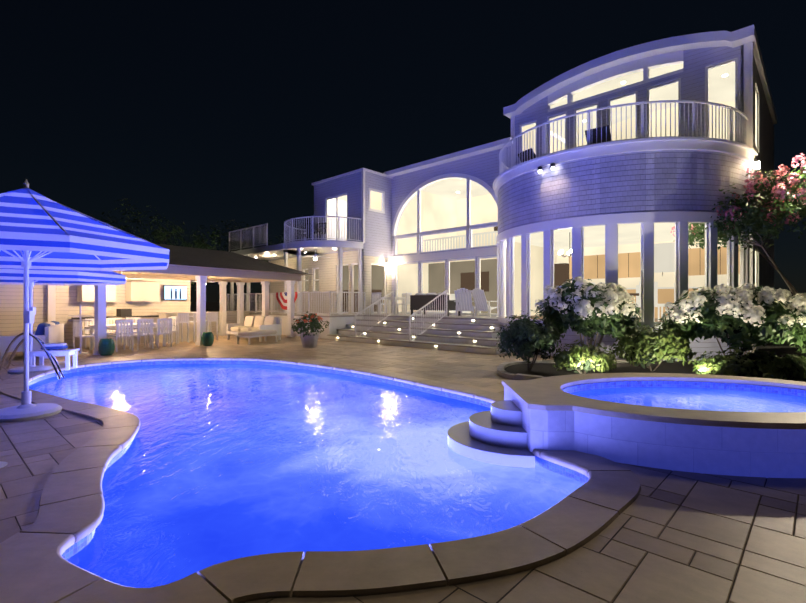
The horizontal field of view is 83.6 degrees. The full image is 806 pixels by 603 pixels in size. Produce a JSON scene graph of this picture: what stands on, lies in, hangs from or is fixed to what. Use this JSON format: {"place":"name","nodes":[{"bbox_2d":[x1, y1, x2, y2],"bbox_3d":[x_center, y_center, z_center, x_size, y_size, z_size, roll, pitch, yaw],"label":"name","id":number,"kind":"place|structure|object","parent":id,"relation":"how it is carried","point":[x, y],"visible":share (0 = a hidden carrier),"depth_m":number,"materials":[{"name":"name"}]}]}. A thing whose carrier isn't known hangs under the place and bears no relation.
{"place":"outdoors","nodes":[
{"label":"outdoors","id":0,"kind":"place"},
{"bbox_2d":[0,268,125,285],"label":"umbrella canopy","id":1,"kind":"object","parent":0,"point":[12,276],"visible":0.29,"depth_m":8.79,"materials":[{"name":"blue fabric"}]},
{"bbox_2d":[29,360,588,559],"bbox_3d":[-2.554,1.650,7.236,5.292,0.400,10.990,0,0,-41],"label":"pool tile band","id":2,"kind":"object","parent":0,"point":[74,549],"depth_m":8.56,"materials":[{"name":"blue tile"}]},
{"bbox_2d":[29,364,583,587],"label":"pool water","id":3,"kind":"structure","parent":2,"relation":"in","point":[214,464],"depth_m":4.12,"materials":[{"name":"blue liquid"}]},
{"bbox_2d":[0,356,640,602],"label":"pool coping","id":4,"kind":"object","parent":2,"relation":"on","point":[36,566],"visible":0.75,"depth_m":2.59,"materials":[{"name":"beige stone"}]},
{"bbox_2d":[0,302,798,602],"bbox_3d":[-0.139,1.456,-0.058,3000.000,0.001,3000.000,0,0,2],"label":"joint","id":5,"kind":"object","parent":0,"point":[212,306],"depth_m":3.13,"materials":[{"name":"brown"}]},
{"bbox_2d":[0,334,805,602],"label":"patio pavers","id":6,"kind":"object","parent":5,"relation":"on","point":[710,522],"visible":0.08,"depth_m":3.00,"materials":[{"name":"stone"}]},
{"bbox_2d":[0,321,63,360],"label":"lounge sofa","id":7,"kind":"object","parent":6,"relation":"on","point":[50,332],"visible":0.71,"depth_m":11.41,"materials":[{"name":"fabric"}]},
{"bbox_2d":[0,333,63,379],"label":"pool handrail","id":8,"kind":"object","parent":6,"relation":"on","point":[40,341],"visible":0.83,"depth_m":9.40,"materials":[{"name":"silver metal"}]},
{"bbox_2d":[0,343,67,467],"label":"cushions","id":9,"kind":"object","parent":6,"relation":"on","point":[53,346],"visible":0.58,"depth_m":9.48,"materials":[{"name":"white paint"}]},
{"bbox_2d":[29,348,79,369],"bbox_3d":[-7.418,1.240,9.601,0.750,0.420,0.450,0,0,-13],"label":"side table","id":10,"kind":"object","parent":6,"relation":"on","point":[41,354],"visible":0.83,"depth_m":9.48,"materials":[{"name":"white paint"}]},
{"bbox_2d":[7,271,125,373],"bbox_3d":[-7.725,0.040,9.360,3.242,2.820,3.242,0,0,2],"label":"umbrella pole","id":11,"kind":"object","parent":6,"relation":"on","point":[20,370],"visible":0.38,"depth_m":9.33,"materials":[{"name":"white metal"}]},
{"bbox_2d":[68,303,92,354],"bbox_3d":[-8.937,0.750,12.496,0.846,1.400,0.340,0,0,2],"label":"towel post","id":12,"kind":"object","parent":6,"relation":"on","point":[80,351],"visible":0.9,"depth_m":12.48,"materials":[{"name":"white paint"}]},
{"bbox_2d":[0,179,169,421],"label":"umbrella stand","id":13,"kind":"object","parent":6,"relation":"on","point":[26,409],"visible":0.77,"depth_m":5.75,"materials":[{"name":"white metal"}]},
{"bbox_2d":[0,187,168,270],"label":"umbrella canopy","id":14,"kind":"object","parent":13,"relation":"attached to","point":[28,223],"visible":0.92,"depth_m":5.36,"materials":[{"name":"blue fabric"}]},
{"bbox_2d":[86,198,191,245],"bbox_3d":[-14.619,-2.090,24.084,5.941,7.106,6.501,0,0,2],"label":"tree","id":15,"kind":"object","parent":6,"relation":"on","point":[165,233],"visible":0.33,"depth_m":24.24,"materials":[{"name":"green plant"}]},
{"bbox_2d":[72,281,206,347],"bbox_3d":[-8.965,0.375,15.834,1.340,2.150,4.100,0,0,32],"label":"outdoor kitchen","id":16,"kind":"object","parent":6,"relation":"on","point":[142,291],"visible":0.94,"depth_m":15.88,"materials":[{"name":"beige wood"}]},
{"bbox_2d":[73,312,217,351],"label":"bar stools","id":17,"kind":"object","parent":6,"relation":"on","point":[169,325],"visible":0.81,"depth_m":14.06,"materials":[{"name":"white paint"}]},
{"bbox_2d":[98,332,213,355],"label":"garden stools","id":18,"kind":"object","parent":6,"relation":"on","point":[106,346],"visible":1,"depth_m":12.15,"materials":[{"name":"green ceramic"}]},
{"bbox_2d":[0,243,312,354],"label":"pavilion","id":19,"kind":"structure","parent":6,"relation":"on","point":[60,303],"depth_m":15.27,"materials":[{"name":"white wood"}]},
{"bbox_2d":[121,271,221,282],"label":"ceiling lights","id":20,"kind":"object","parent":19,"relation":"hanging from","point":[194,281],"visible":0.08,"depth_m":16.55},
{"bbox_2d":[151,232,195,290],"bbox_3d":[-11.626,-0.880,20.716,3.999,4.694,4.134,0,0,2],"label":"tree","id":21,"kind":"object","parent":6,"relation":"on","point":[192,282],"visible":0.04,"depth_m":21.24,"materials":[{"name":"green plant"}]},
{"bbox_2d":[176,216,271,251],"bbox_3d":[-10.458,-1.676,26.231,5.722,6.291,5.513,0,0,2],"label":"tree","id":22,"kind":"object","parent":6,"relation":"on","point":[200,244],"visible":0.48,"depth_m":25.11,"materials":[{"name":"green plant"}]},
{"bbox_2d":[226,316,281,341],"bbox_3d":[-5.649,1.003,17.081,1.900,0.894,1.000,0,0,32],"label":"outdoor sofa","id":23,"kind":"object","parent":6,"relation":"on","point":[250,323],"visible":0.83,"depth_m":17.00,"materials":[{"name":"beige fabric"}]},
{"bbox_2d":[235,330,278,344],"bbox_3d":[-5.090,1.235,15.797,0.700,0.430,1.350,0,0,32],"label":"coffee table","id":24,"kind":"object","parent":6,"relation":"on","point":[254,333],"visible":0.96,"depth_m":15.42,"materials":[{"name":"white paint"}]},
{"bbox_2d":[250,232,307,261],"bbox_3d":[-6.817,-1.469,27.586,5.424,5.873,5.314,0,0,2],"label":"tree","id":25,"kind":"object","parent":6,"relation":"on","point":[283,239],"visible":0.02,"depth_m":27.03,"materials":[{"name":"green plant"}]},
{"bbox_2d":[291,311,329,347],"bbox_3d":[-3.003,0.874,14.353,1.217,1.152,1.198,0,0,38],"label":"flower planter","id":26,"kind":"object","parent":6,"relation":"on","point":[309,339],"visible":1,"depth_m":14.16,"materials":[{"name":"green plant"}]},
{"bbox_2d":[268,168,392,313],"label":"block","id":27,"kind":"structure","parent":6,"relation":"on","point":[357,186],"depth_m":20.66,"materials":[{"name":"white wood"}]},
{"bbox_2d":[305,191,383,311],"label":"windows","id":28,"kind":"structure","parent":27,"relation":"attached to","point":[377,278],"depth_m":21.62,"materials":[{"name":"glass"}]},
{"bbox_2d":[249,312,514,354],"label":"deck and stairs","id":29,"kind":"structure","parent":6,"relation":"on","point":[442,334],"depth_m":15.51,"materials":[{"name":"grey wood"}]},
{"bbox_2d":[230,240,363,314],"bbox_3d":[-5.376,-1.010,21.415,7.950,3.120,2.300,0,0,43],"label":"covered porch","id":30,"kind":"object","parent":29,"relation":"on","point":[287,250],"depth_m":19.58,"materials":[{"name":"white"}]},
{"bbox_2d":[255,250,329,260],"bbox_3d":[-5.389,-2.054,21.364,6.120,0.466,1.422,0,0,43],"label":"ceiling fan","id":31,"kind":"object","parent":30,"relation":"attached to","point":[315,256],"visible":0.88,"depth_m":19.96},
{"bbox_2d":[229,216,360,251],"bbox_3d":[-5.363,-3.075,21.435,7.788,1.050,2.298,0,0,43],"label":"balcony railing","id":32,"kind":"object","parent":30,"relation":"on","point":[235,239],"visible":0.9,"depth_m":19.98,"materials":[{"name":"white metal"}]},
{"bbox_2d":[296,125,610,240],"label":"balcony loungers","id":33,"kind":"object","parent":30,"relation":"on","point":[531,154],"visible":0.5,"depth_m":12.03,"materials":[{"name":"grey"}]},
{"bbox_2d":[227,290,446,340],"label":"stair rails","id":34,"kind":"object","parent":29,"relation":"on","point":[308,312],"visible":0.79,"depth_m":17.68,"materials":[{"name":"white paint"}]},
{"bbox_2d":[276,292,296,309],"bbox_3d":[-5.019,-0.020,19.415,1.600,0.760,0.060,0,0,43],"label":"bunting","id":35,"kind":"object","parent":34,"relation":"hanging from","point":[281,297],"visible":0.71,"depth_m":19.57,"materials":[{"name":"multicoloured"}]},
{"bbox_2d":[337,318,492,346],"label":"step lights","id":36,"kind":"object","parent":29,"relation":"attached to","point":[413,336],"visible":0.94,"depth_m":14.99},
{"bbox_2d":[372,288,496,316],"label":"adirondack chairs","id":37,"kind":"object","parent":29,"relation":"on","point":[480,301],"visible":0.94,"depth_m":16.03,"materials":[{"name":"white paint"}]},
{"bbox_2d":[410,292,460,315],"bbox_3d":[1.278,0.103,17.811,1.900,0.894,0.850,0,0,43],"label":"deck sofa","id":38,"kind":"object","parent":29,"relation":"on","point":[418,301],"visible":0.79,"depth_m":17.46,"materials":[{"name":"grey"}]},
{"bbox_2d":[384,137,512,315],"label":"facade","id":39,"kind":"structure","parent":6,"relation":"on","point":[479,164],"depth_m":18.69,"materials":[{"name":"white wood"}]},
{"bbox_2d":[397,178,497,313],"bbox_3d":[3.530,-2.500,20.668,6.100,6.100,4.750,0,0,43],"label":"great room","id":40,"kind":"object","parent":39,"relation":"attached to","point":[443,204],"visible":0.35,"depth_m":22.06,"materials":[{"name":"glass"}]},
{"bbox_2d":[493,137,757,360],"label":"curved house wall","id":41,"kind":"structure","parent":6,"relation":"on","point":[648,183],"depth_m":11.07,"materials":[{"name":"grey wood"}]},
{"bbox_2d":[385,159,759,265],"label":"wall lights","id":42,"kind":"object","parent":41,"relation":"attached to","point":[756,163],"visible":0.92,"depth_m":11.73,"materials":[{"name":"grey"}]},
{"bbox_2d":[505,223,739,321],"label":"windows","id":43,"kind":"structure","parent":41,"relation":"in","point":[629,257],"depth_m":16.18,"materials":[{"name":"glass"}]},
{"bbox_2d":[499,100,747,174],"bbox_3d":[5.396,-4.340,12.990,6.930,0.980,3.485,0,0,43],"label":"balcony railing","id":44,"kind":"object","parent":41,"relation":"on","point":[503,167],"visible":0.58,"depth_m":11.23,"materials":[{"name":"white metal"}]},
{"bbox_2d":[503,25,776,166],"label":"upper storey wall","id":45,"kind":"structure","parent":41,"relation":"on","point":[698,56],"depth_m":13.53,"materials":[{"name":"white wood"}]},
{"bbox_2d":[522,62,734,154],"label":"windows","id":46,"kind":"structure","parent":45,"relation":"attached to","point":[721,84],"depth_m":16.21,"materials":[{"name":"glass"}]},
{"bbox_2d":[497,345,797,379],"bbox_3d":[7.840,1.403,9.704,11.879,0.115,8.740,0,0,2],"label":"garden bed edging","id":47,"kind":"object","parent":6,"relation":"on","point":[502,367],"visible":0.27,"depth_m":9.57,"materials":[{"name":"stone"}]},
{"bbox_2d":[502,373,805,477],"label":"spa wall","id":48,"kind":"structure","parent":6,"relation":"on","point":[556,415],"depth_m":4.02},
{"bbox_2d":[448,400,534,467],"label":"pool steps","id":49,"kind":"structure","parent":48,"relation":"attached to","point":[496,434],"depth_m":4.65,"materials":[{"name":"white concrete"}]},
{"bbox_2d":[570,387,805,411],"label":"spa water","id":50,"kind":"structure","parent":48,"relation":"in","point":[709,399],"depth_m":5.21,"materials":[{"name":"blue liquid"}]},
{"bbox_2d":[741,41,773,351],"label":"house side wall","id":51,"kind":"structure","parent":5,"relation":"on","point":[762,145],"depth_m":13.84,"materials":[{"name":"white paint"}]},
{"bbox_2d":[0,0,805,301],"label":"sky","id":52,"kind":"structure","parent":0,"point":[197,112],"materials":[{"name":"black"}]},
{"bbox_2d":[504,348,805,379],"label":"garden bed","id":53,"kind":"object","parent":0,"point":[544,369],"depth_m":9.52,"materials":[{"name":"brown soil"}]},
{"bbox_2d":[494,310,561,370],"bbox_3d":[2.553,0.810,9.246,1.400,1.296,1.236,0,0,2],"label":"boxwood shrub","id":54,"kind":"object","parent":53,"relation":"on","point":[524,335],"visible":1,"depth_m":8.99,"materials":[{"name":"green plant"}]},
{"bbox_2d":[552,339,617,373],"bbox_3d":[3.510,1.093,8.770,1.229,0.740,0.981,0,0,2],"label":"shrub","id":55,"kind":"object","parent":53,"relation":"on","point":[578,358],"visible":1,"depth_m":8.53,"materials":[{"name":"green plant"}]},
{"bbox_2d":[535,276,641,349],"bbox_3d":[4.014,0.444,9.816,2.204,2.031,1.829,0,0,2],"label":"hydrangea","id":56,"kind":"object","parent":53,"relation":"on","point":[587,310],"visible":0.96,"depth_m":9.29,"materials":[{"name":"white plant"}]},
{"bbox_2d":[609,323,696,370],"bbox_3d":[5.079,0.941,9.172,1.803,1.040,1.345,0,0,2],"label":"shrub","id":57,"kind":"object","parent":53,"relation":"on","point":[643,346],"visible":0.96,"depth_m":8.89,"materials":[{"name":"green plant"}]},
{"bbox_2d":[658,283,805,356],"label":"hydrangea","id":58,"kind":"object","parent":53,"relation":"on","point":[748,315],"visible":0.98,"depth_m":8.34,"materials":[{"name":"white plant"}]},
{"bbox_2d":[670,153,805,296],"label":"crape myrtle","id":59,"kind":"object","parent":53,"relation":"on","point":[763,208],"visible":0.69,"depth_m":10.83,"materials":[{"name":"green plant"}]},
{"bbox_2d":[689,346,805,381],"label":"shrub","id":60,"kind":"object","parent":53,"relation":"on","point":[757,363],"visible":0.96,"depth_m":7.76,"materials":[{"name":"green plant"}]},
{"bbox_2d":[795,327,805,352],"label":"shrub","id":61,"kind":"object","parent":53,"relation":"on","point":[803,349],"visible":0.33,"depth_m":8.76,"materials":[{"name":"green plant"}]}
]}

